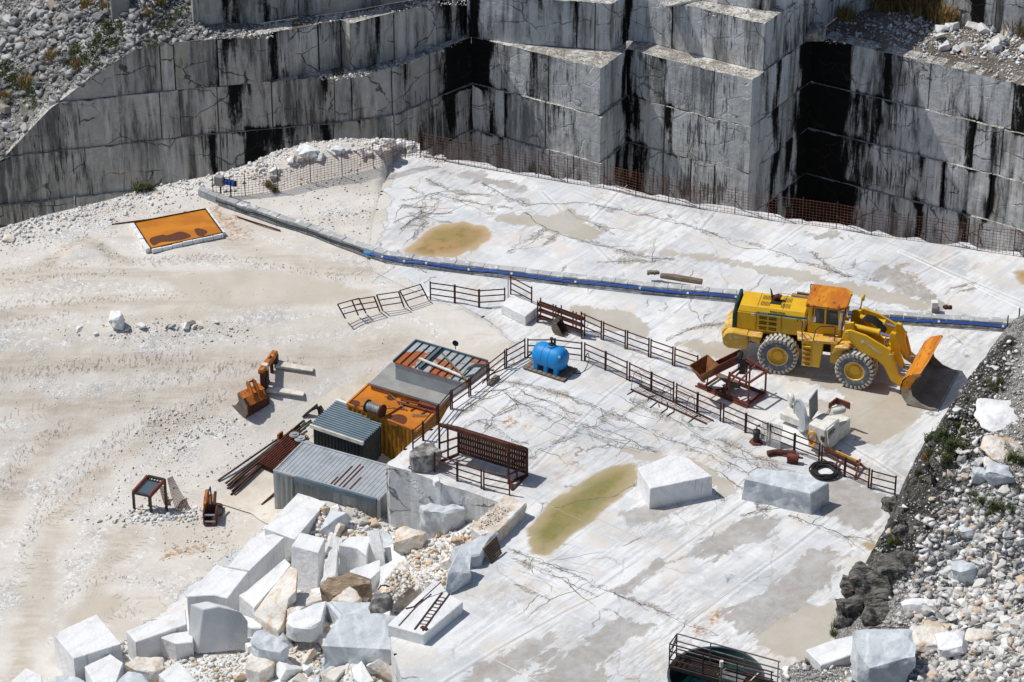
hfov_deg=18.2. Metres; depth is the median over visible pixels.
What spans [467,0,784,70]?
quarry wall
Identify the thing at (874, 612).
rock outcrop
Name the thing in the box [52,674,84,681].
marble block
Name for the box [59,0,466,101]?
quarry wall
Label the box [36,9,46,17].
stone
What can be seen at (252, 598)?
marble block
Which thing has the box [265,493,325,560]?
marble block
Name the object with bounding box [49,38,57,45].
stone
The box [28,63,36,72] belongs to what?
stone
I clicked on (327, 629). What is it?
stone
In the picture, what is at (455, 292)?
guard railing
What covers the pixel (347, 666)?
stone
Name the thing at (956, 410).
stone
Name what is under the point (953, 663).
stone
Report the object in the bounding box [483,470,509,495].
guard railing
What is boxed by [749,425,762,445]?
pump
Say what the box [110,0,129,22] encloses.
concrete block
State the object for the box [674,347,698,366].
guard railing
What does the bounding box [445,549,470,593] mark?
marble block
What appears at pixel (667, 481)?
marble block
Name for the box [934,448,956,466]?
wild plant
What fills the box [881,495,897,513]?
rock outcrop
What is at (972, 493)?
wild plant
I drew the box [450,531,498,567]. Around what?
marble block
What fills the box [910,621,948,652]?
boulder
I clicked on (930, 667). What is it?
stone
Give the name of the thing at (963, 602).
stone
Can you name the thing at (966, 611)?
stone
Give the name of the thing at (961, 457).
stone
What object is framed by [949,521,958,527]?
stone
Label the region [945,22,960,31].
stone
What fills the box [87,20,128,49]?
shrub
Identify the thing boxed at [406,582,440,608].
steel rod
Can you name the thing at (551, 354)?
water tank
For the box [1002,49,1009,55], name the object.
stone
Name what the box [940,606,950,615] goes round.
stone
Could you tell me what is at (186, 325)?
stone
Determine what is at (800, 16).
quarry wall
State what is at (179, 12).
shrub
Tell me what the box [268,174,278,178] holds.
stone
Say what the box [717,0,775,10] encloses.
quarry wall
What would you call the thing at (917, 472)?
wild plant
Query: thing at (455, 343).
satellite dish
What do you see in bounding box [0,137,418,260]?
ridge gravel
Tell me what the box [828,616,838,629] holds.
wild plant
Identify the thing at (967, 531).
boulder
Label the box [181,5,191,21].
boulder
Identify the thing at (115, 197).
yard edge
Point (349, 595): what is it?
marble block
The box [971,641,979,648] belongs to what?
stone
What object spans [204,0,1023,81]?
ledge rubble
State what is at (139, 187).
wild plant
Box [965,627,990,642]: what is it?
boulder
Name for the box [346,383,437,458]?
shipping container
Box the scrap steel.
[387,399,440,414]
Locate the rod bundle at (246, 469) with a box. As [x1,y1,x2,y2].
[218,419,311,494]
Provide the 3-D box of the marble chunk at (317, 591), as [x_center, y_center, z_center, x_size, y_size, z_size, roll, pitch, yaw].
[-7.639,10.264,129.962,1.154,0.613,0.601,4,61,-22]
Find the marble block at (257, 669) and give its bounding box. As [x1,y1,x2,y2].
[245,653,275,681]
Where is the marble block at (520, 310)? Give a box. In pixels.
[501,295,538,324]
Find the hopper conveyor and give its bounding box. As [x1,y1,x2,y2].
[689,349,770,407]
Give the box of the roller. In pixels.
[783,453,802,464]
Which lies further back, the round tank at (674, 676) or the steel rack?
the steel rack
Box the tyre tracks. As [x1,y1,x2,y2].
[0,252,361,622]
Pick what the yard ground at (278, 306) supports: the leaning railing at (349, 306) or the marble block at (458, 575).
the leaning railing at (349, 306)
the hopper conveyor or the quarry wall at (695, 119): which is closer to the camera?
the hopper conveyor
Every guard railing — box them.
[412,405,437,448]
[430,281,504,307]
[434,452,481,488]
[438,390,450,423]
[451,378,469,408]
[470,363,487,395]
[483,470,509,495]
[488,350,504,380]
[506,338,525,366]
[510,275,531,302]
[527,338,582,360]
[580,311,601,339]
[584,342,627,379]
[603,321,625,348]
[626,330,649,356]
[629,362,674,400]
[650,339,673,365]
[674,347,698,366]
[675,383,721,421]
[722,403,768,442]
[769,424,820,460]
[821,444,869,487]
[870,469,896,494]
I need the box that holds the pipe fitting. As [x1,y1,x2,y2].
[943,305,951,309]
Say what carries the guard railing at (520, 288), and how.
on the quarry floor at (606, 636)
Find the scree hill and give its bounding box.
[0,0,253,157]
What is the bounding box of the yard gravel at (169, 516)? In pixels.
[0,163,383,639]
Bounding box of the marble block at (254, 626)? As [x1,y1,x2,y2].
[243,615,261,636]
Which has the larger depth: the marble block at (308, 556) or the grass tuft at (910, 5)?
the grass tuft at (910, 5)
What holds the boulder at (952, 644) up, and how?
on the foreground slope
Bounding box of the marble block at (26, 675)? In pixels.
[11,668,41,681]
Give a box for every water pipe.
[215,200,362,251]
[364,251,1006,327]
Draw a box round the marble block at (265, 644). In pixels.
[250,629,288,661]
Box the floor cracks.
[396,182,876,634]
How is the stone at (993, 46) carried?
on the quarry wall at (912, 134)
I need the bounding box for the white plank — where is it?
[418,357,461,376]
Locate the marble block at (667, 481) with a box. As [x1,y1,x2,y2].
[636,456,711,508]
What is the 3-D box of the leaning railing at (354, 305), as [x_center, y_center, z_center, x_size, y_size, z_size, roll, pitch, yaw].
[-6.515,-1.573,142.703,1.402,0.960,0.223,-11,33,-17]
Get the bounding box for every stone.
[0,37,7,50]
[0,81,7,90]
[0,103,10,113]
[1,123,10,128]
[2,14,11,23]
[8,16,18,26]
[9,130,19,136]
[19,90,27,94]
[20,123,28,131]
[27,7,38,19]
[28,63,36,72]
[29,28,36,37]
[34,30,45,38]
[35,82,44,87]
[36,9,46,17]
[44,0,56,10]
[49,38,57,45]
[49,95,55,106]
[50,95,60,102]
[57,52,72,63]
[82,49,92,58]
[86,29,91,36]
[92,10,106,21]
[103,8,110,14]
[136,322,146,328]
[168,323,175,327]
[182,322,189,328]
[187,320,195,324]
[234,675,246,680]
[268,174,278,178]
[269,167,279,174]
[287,157,293,163]
[293,154,303,161]
[294,151,302,161]
[314,152,323,160]
[320,506,329,513]
[323,623,332,632]
[327,149,335,155]
[331,504,342,511]
[344,663,349,674]
[345,507,354,516]
[357,148,365,157]
[357,518,370,524]
[365,518,378,526]
[370,139,378,144]
[373,144,382,154]
[395,138,401,147]
[403,140,414,149]
[433,476,439,487]
[439,557,450,568]
[451,536,461,540]
[782,666,789,671]
[908,593,917,598]
[915,603,926,613]
[919,548,931,552]
[922,605,931,614]
[926,643,936,647]
[927,664,936,671]
[927,670,938,676]
[934,25,946,31]
[934,32,945,39]
[935,611,945,619]
[937,586,947,591]
[938,40,949,50]
[939,565,950,575]
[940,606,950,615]
[943,623,950,629]
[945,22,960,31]
[945,544,956,553]
[946,617,957,620]
[946,674,955,679]
[947,469,953,477]
[948,660,959,668]
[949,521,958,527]
[950,578,959,586]
[952,44,960,51]
[952,408,960,412]
[952,542,959,548]
[952,592,958,598]
[953,655,961,661]
[955,589,964,595]
[956,447,963,453]
[957,454,966,461]
[958,42,971,50]
[959,598,968,607]
[960,459,967,466]
[960,466,969,472]
[961,472,968,481]
[962,46,972,54]
[962,608,973,615]
[965,21,978,29]
[971,560,982,567]
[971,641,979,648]
[972,437,978,445]
[972,578,986,588]
[973,447,980,453]
[973,457,982,466]
[973,533,983,543]
[976,569,986,574]
[976,646,982,652]
[977,22,991,33]
[978,540,986,548]
[979,641,990,649]
[980,44,987,51]
[980,676,989,681]
[985,536,997,542]
[985,602,992,610]
[985,623,1000,631]
[986,496,994,500]
[986,552,991,560]
[987,41,1001,53]
[990,25,996,32]
[991,34,1006,41]
[991,37,1002,50]
[991,672,1001,677]
[992,552,997,565]
[992,558,1005,569]
[993,529,1002,534]
[994,600,1000,607]
[995,571,1005,580]
[995,650,1003,656]
[996,611,1004,617]
[997,485,1009,495]
[997,626,1007,632]
[997,644,1005,654]
[1000,615,1012,622]
[1001,531,1013,537]
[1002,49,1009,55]
[1004,582,1015,589]
[1005,26,1012,37]
[1005,668,1013,672]
[1009,619,1019,628]
[1013,669,1018,678]
[1015,574,1023,584]
[1015,667,1023,673]
[1016,537,1023,544]
[1017,614,1023,622]
[1019,44,1023,53]
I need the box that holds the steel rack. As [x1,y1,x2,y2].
[537,298,585,338]
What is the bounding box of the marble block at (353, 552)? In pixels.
[339,536,369,575]
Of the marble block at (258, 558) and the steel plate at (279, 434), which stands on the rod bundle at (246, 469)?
the steel plate at (279, 434)
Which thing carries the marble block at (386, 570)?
on the yard ground at (278, 306)
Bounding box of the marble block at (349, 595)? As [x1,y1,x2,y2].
[332,587,361,602]
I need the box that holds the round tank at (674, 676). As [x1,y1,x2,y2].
[667,646,764,681]
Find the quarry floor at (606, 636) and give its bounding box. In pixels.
[370,154,1023,681]
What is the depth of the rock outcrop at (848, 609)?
122.38 m
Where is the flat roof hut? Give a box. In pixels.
[369,362,449,422]
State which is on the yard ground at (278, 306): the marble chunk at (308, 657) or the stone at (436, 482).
the marble chunk at (308, 657)
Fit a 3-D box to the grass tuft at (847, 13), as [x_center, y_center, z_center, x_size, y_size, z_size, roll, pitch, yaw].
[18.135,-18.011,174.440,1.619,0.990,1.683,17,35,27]
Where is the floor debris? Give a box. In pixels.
[395,149,884,660]
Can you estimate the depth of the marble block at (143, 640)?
127.24 m
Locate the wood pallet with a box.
[523,360,577,381]
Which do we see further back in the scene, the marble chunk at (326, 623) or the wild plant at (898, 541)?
the marble chunk at (326, 623)
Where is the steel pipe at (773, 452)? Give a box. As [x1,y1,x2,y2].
[767,449,795,455]
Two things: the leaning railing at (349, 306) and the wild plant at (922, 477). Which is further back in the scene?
the leaning railing at (349, 306)
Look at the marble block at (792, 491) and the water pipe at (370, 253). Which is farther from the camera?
the water pipe at (370, 253)
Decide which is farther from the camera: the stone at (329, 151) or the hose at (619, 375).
the stone at (329, 151)
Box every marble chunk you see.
[245,637,251,652]
[275,661,303,680]
[278,633,294,648]
[288,672,307,681]
[302,648,317,664]
[302,664,312,674]
[309,675,319,681]
[310,587,320,594]
[316,632,327,645]
[319,510,351,535]
[322,665,345,681]
[323,620,329,628]
[325,533,342,554]
[334,523,345,536]
[348,661,373,681]
[350,664,356,676]
[366,660,381,674]
[367,659,400,681]
[384,544,405,562]
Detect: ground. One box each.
[0,140,513,681]
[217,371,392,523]
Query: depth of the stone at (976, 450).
126.33 m
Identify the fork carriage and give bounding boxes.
[258,350,313,395]
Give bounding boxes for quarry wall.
[0,34,472,227]
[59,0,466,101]
[191,0,405,25]
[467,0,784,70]
[471,37,628,188]
[626,41,812,218]
[658,0,795,10]
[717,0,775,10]
[775,0,838,56]
[803,8,1023,256]
[839,0,1023,37]
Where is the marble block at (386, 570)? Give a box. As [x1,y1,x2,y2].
[379,559,399,586]
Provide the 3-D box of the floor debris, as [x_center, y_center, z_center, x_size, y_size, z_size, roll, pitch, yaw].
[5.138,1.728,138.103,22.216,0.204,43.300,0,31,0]
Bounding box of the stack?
[258,429,308,472]
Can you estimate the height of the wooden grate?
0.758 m
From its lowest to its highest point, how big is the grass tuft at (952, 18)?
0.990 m
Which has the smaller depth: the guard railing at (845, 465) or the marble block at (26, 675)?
the marble block at (26, 675)
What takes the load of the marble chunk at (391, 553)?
on the yard ground at (278, 306)
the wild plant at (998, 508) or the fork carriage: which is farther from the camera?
the fork carriage
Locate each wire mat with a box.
[160,486,170,504]
[167,476,190,510]
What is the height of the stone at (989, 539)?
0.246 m
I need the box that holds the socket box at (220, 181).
[214,174,236,197]
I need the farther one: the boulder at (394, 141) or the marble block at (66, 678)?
the boulder at (394, 141)
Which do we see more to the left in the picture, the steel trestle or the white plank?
the white plank
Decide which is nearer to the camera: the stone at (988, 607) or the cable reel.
the stone at (988, 607)
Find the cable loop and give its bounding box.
[462,363,485,374]
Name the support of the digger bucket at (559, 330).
on the quarry floor at (606, 636)
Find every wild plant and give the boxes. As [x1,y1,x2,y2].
[126,178,149,193]
[143,179,157,190]
[263,178,274,188]
[269,182,277,192]
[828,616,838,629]
[829,628,837,636]
[885,533,897,545]
[893,536,904,543]
[912,467,922,474]
[918,475,926,482]
[922,427,934,444]
[924,446,934,455]
[932,422,948,439]
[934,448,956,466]
[937,431,960,451]
[944,440,965,456]
[952,436,970,450]
[957,425,969,435]
[968,488,977,498]
[970,493,986,506]
[981,507,994,517]
[986,377,995,386]
[986,492,1004,509]
[990,384,998,390]
[993,373,1004,384]
[994,502,1008,515]
[1001,446,1019,462]
[1005,503,1017,513]
[1010,450,1023,465]
[1012,484,1023,491]
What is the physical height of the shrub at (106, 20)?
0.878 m
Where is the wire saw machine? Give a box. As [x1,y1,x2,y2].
[780,389,849,452]
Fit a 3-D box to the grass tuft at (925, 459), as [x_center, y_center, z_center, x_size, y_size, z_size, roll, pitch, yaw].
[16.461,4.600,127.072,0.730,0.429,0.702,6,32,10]
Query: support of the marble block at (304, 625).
on the marble block at (303, 601)
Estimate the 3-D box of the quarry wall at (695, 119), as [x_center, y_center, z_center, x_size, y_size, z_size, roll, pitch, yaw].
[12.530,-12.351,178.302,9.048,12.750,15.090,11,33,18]
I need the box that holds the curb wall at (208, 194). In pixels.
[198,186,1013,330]
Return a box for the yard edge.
[2,161,254,227]
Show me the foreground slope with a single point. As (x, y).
(1013, 331)
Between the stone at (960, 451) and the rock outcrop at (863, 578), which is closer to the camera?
the rock outcrop at (863, 578)
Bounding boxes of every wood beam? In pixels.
[487,374,499,385]
[791,291,808,298]
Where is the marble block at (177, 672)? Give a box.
[159,662,195,681]
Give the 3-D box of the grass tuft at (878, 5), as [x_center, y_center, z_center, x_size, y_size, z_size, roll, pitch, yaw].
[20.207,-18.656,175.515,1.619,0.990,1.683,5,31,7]
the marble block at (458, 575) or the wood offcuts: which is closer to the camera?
the marble block at (458, 575)
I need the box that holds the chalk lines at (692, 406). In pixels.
[440,196,1023,681]
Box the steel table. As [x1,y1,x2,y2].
[132,475,167,512]
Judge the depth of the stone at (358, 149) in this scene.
153.96 m
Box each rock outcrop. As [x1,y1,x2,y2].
[835,594,863,626]
[840,574,854,597]
[848,561,892,600]
[860,594,889,626]
[868,551,906,583]
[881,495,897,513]
[890,521,913,543]
[895,547,918,568]
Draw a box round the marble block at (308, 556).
[291,533,324,591]
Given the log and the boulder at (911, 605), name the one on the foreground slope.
the boulder at (911, 605)
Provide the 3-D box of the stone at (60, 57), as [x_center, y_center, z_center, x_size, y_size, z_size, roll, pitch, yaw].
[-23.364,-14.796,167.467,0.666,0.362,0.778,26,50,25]
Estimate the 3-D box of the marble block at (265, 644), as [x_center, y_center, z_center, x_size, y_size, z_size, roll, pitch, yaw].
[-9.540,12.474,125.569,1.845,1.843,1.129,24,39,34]
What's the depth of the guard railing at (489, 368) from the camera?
138.14 m
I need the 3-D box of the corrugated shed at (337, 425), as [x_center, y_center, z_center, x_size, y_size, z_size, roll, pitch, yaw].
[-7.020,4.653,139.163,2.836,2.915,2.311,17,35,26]
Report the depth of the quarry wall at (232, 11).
167.55 m
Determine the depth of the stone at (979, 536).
123.00 m
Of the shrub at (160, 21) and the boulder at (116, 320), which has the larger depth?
the shrub at (160, 21)
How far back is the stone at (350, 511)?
133.87 m
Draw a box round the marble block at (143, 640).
[127,610,187,659]
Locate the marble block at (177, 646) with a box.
[160,631,193,659]
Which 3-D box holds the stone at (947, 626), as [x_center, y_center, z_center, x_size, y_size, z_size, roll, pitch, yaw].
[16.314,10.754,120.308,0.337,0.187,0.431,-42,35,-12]
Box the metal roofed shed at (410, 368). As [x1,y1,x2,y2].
[393,339,487,403]
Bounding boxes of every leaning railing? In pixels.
[337,298,365,318]
[351,296,379,315]
[376,291,404,310]
[399,284,428,305]
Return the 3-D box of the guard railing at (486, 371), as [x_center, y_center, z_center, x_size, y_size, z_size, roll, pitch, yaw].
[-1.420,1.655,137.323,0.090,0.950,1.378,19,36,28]
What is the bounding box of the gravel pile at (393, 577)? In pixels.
[383,567,414,599]
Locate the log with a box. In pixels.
[660,273,702,284]
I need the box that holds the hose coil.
[809,461,840,479]
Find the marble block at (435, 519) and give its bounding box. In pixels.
[419,503,465,539]
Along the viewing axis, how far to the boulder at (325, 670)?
123.32 m
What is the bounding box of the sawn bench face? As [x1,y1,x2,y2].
[370,260,511,681]
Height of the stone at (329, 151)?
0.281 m
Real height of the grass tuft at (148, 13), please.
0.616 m
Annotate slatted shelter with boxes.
[438,423,527,490]
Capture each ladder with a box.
[414,592,449,630]
[630,370,713,423]
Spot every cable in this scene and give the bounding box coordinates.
[235,208,1005,328]
[375,388,405,409]
[482,353,531,382]
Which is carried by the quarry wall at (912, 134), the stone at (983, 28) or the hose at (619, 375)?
the stone at (983, 28)
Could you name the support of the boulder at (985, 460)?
on the foreground slope
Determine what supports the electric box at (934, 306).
on the quarry floor at (606, 636)
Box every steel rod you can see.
[261,493,273,504]
[398,594,430,625]
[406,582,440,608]
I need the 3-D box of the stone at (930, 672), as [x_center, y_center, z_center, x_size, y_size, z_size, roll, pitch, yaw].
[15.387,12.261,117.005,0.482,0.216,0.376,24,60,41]
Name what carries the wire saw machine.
on the quarry floor at (606, 636)
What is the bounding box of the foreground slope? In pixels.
[780,315,1023,681]
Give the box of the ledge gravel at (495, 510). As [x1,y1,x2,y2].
[478,505,511,527]
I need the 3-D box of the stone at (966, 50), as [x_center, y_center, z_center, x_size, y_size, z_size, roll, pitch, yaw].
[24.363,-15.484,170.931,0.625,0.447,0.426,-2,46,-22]
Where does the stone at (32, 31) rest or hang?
on the scree hill
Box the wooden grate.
[482,535,501,563]
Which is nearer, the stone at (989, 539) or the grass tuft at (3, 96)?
the stone at (989, 539)
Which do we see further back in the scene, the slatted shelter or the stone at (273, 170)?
the stone at (273, 170)
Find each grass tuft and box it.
[0,87,11,101]
[10,70,33,90]
[39,46,57,62]
[68,54,82,70]
[77,0,94,11]
[94,0,109,10]
[138,4,154,19]
[154,0,165,7]
[836,1,858,22]
[871,0,889,11]
[884,0,907,14]
[897,0,926,16]
[915,0,948,20]
[920,453,930,462]
[927,0,958,24]
[939,8,960,24]
[999,21,1017,35]
[1012,20,1023,37]
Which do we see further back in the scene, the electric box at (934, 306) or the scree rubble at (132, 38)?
the scree rubble at (132, 38)
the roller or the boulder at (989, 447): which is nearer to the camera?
the boulder at (989, 447)
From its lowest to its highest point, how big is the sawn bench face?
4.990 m
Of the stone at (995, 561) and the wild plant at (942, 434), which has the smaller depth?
the stone at (995, 561)
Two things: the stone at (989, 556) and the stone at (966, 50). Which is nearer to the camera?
the stone at (989, 556)
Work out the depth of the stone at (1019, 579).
121.37 m
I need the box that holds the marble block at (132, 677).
[118,672,148,681]
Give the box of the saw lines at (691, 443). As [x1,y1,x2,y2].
[411,185,1022,680]
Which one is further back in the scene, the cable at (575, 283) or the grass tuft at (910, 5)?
the grass tuft at (910, 5)
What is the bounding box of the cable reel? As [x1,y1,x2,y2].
[363,399,386,417]
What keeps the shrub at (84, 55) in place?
on the scree hill
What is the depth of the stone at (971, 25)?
173.44 m
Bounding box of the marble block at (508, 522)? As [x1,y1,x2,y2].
[471,495,526,542]
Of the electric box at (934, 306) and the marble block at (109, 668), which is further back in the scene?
the electric box at (934, 306)
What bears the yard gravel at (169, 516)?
on the yard ground at (278, 306)
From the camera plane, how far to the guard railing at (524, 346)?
139.22 m
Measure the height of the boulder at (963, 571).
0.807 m
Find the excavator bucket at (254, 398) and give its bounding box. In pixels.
[233,378,269,417]
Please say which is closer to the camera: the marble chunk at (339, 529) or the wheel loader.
the marble chunk at (339, 529)
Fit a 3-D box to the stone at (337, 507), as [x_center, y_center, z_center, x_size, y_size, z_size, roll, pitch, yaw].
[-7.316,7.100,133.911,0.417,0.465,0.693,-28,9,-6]
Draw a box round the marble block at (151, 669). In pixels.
[125,656,164,681]
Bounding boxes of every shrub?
[0,59,15,82]
[0,67,25,87]
[15,67,27,74]
[21,79,36,93]
[24,94,41,107]
[59,48,77,67]
[70,40,108,66]
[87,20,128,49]
[97,15,124,30]
[142,35,162,49]
[152,17,173,32]
[161,5,189,22]
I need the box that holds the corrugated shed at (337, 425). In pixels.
[310,399,380,460]
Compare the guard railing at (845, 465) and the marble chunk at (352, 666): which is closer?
the marble chunk at (352, 666)
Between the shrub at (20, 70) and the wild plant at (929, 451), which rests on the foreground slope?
the wild plant at (929, 451)
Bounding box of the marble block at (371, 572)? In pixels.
[349,560,380,592]
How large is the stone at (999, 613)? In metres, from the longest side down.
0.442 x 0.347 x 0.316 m
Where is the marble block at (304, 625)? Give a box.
[286,601,326,641]
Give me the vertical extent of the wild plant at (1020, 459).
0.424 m
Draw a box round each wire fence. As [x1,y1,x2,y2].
[212,133,420,196]
[419,130,1023,255]
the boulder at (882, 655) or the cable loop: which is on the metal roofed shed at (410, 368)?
the cable loop
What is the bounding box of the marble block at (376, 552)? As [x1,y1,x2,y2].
[369,529,384,565]
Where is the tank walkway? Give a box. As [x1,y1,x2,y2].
[668,633,780,681]
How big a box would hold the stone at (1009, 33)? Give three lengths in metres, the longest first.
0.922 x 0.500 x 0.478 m
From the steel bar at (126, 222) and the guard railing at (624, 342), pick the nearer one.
the guard railing at (624, 342)
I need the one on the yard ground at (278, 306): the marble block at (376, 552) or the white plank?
the marble block at (376, 552)
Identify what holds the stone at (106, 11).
on the scree hill
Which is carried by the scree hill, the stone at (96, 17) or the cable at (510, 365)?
the stone at (96, 17)
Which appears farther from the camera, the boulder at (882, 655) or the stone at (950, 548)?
the stone at (950, 548)
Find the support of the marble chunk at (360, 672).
on the yard ground at (278, 306)
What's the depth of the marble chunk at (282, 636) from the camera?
126.48 m
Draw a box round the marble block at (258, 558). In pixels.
[228,534,284,588]
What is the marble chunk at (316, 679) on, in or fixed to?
on the yard ground at (278, 306)
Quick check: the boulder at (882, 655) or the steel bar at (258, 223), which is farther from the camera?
the steel bar at (258, 223)
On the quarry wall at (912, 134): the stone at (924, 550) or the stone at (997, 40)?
the stone at (997, 40)
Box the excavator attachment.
[203,486,217,525]
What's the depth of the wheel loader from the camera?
137.66 m
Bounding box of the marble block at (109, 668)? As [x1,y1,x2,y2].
[85,654,123,681]
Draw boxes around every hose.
[567,353,682,402]
[868,610,1023,630]
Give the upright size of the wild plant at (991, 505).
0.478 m
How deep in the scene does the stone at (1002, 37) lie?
171.87 m
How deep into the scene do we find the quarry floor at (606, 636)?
135.33 m
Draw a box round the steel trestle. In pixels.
[823,447,864,479]
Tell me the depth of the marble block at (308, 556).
131.21 m
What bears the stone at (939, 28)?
on the quarry wall at (912, 134)
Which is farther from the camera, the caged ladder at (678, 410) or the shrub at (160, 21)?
the shrub at (160, 21)
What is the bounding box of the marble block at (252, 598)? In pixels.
[239,559,290,618]
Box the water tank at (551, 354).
[532,337,568,375]
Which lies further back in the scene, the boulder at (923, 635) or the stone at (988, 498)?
the stone at (988, 498)
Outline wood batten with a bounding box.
[441,352,466,379]
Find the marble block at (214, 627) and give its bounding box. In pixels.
[188,602,247,652]
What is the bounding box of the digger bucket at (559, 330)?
[551,316,570,337]
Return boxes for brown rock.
[320,573,371,601]
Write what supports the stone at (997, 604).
on the foreground slope
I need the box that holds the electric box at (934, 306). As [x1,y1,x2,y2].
[931,300,939,312]
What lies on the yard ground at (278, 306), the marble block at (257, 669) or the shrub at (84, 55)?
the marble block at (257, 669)
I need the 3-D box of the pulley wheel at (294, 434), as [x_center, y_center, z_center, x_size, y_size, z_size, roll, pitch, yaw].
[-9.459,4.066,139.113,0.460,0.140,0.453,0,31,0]
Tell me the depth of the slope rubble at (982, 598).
122.69 m
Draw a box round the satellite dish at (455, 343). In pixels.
[452,340,458,348]
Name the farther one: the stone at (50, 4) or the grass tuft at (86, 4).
the stone at (50, 4)
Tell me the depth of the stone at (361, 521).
133.32 m
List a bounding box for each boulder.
[1,234,14,241]
[76,326,82,331]
[108,310,124,329]
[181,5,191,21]
[296,144,316,158]
[321,613,396,668]
[321,658,337,674]
[331,144,344,154]
[368,592,393,613]
[384,140,396,147]
[393,526,427,554]
[409,442,441,472]
[805,22,825,41]
[850,629,915,681]
[901,598,934,611]
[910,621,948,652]
[935,630,968,657]
[950,560,976,584]
[958,523,975,537]
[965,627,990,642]
[971,467,985,483]
[974,398,1018,432]
[980,435,1021,461]
[983,457,997,467]
[983,460,1014,484]
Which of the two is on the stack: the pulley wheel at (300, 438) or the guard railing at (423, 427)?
the pulley wheel at (300, 438)
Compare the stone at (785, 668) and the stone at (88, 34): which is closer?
the stone at (785, 668)
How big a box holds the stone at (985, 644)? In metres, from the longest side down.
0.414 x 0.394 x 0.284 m
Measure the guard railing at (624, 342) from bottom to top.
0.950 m
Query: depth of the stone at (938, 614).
120.92 m
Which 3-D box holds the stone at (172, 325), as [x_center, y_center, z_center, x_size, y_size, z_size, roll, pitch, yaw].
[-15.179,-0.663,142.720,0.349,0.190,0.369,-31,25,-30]
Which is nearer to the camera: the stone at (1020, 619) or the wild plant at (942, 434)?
the stone at (1020, 619)
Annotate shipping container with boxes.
[273,441,387,519]
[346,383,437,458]
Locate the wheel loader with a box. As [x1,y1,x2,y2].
[721,284,958,410]
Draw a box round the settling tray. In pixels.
[129,208,224,252]
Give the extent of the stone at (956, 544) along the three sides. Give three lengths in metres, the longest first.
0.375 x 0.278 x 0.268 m
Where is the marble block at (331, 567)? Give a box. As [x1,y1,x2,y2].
[320,543,339,584]
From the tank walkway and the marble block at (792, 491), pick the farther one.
the marble block at (792, 491)
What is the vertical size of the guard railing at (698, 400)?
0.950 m
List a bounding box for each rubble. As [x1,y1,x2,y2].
[0,0,255,156]
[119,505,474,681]
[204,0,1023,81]
[716,373,742,389]
[779,340,1023,681]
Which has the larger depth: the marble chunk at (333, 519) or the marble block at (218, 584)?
the marble chunk at (333, 519)
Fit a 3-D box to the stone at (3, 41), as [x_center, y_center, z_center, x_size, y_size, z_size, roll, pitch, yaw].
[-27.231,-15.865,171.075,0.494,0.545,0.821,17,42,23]
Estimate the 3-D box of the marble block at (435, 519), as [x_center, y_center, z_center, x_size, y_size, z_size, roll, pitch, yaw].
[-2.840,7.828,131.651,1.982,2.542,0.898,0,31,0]
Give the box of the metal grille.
[760,420,782,448]
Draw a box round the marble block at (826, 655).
[805,636,852,670]
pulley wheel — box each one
[289,432,299,437]
[294,435,305,441]
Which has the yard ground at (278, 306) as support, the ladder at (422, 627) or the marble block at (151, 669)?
the marble block at (151, 669)
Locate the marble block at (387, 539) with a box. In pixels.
[381,529,393,562]
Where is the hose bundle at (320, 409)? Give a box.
[302,404,324,417]
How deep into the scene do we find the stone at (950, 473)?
125.53 m
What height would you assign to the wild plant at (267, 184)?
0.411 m
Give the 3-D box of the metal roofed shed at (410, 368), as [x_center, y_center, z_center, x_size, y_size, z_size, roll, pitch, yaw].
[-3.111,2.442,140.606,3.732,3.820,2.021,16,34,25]
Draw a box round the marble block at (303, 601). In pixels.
[286,592,321,641]
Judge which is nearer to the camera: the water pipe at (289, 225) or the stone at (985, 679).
the stone at (985, 679)
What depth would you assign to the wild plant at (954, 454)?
126.16 m
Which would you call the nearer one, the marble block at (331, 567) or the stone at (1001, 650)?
the stone at (1001, 650)
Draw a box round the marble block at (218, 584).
[187,565,248,622]
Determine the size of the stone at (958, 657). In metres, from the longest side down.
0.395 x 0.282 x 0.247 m
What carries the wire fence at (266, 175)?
on the yard ground at (278, 306)
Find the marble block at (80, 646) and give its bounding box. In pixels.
[53,614,121,681]
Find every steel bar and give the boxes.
[112,218,149,224]
[237,216,280,230]
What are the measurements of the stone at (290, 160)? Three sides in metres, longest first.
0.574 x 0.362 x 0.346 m
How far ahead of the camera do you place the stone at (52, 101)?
166.05 m
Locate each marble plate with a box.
[253,566,297,636]
[327,602,340,623]
[331,601,369,614]
[377,562,419,609]
[388,581,462,644]
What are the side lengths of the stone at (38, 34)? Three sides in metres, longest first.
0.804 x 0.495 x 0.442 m
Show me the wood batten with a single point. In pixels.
(453, 365)
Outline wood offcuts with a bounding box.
[647,270,659,274]
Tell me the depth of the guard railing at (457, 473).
131.13 m
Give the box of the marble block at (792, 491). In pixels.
[741,468,828,514]
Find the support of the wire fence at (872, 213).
on the quarry floor at (606, 636)
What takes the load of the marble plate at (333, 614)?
on the yard ground at (278, 306)
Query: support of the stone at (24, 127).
on the scree hill
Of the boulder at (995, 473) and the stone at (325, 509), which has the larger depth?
the stone at (325, 509)
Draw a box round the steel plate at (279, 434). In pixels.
[277,431,282,439]
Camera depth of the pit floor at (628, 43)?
201.08 m
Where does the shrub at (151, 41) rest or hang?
on the scree hill
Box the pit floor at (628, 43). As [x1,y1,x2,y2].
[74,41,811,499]
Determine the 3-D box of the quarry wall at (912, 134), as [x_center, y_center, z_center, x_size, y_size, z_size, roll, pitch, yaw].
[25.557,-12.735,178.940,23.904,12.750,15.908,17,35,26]
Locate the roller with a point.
(793, 458)
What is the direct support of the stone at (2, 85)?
on the scree hill
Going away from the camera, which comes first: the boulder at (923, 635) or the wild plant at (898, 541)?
the boulder at (923, 635)

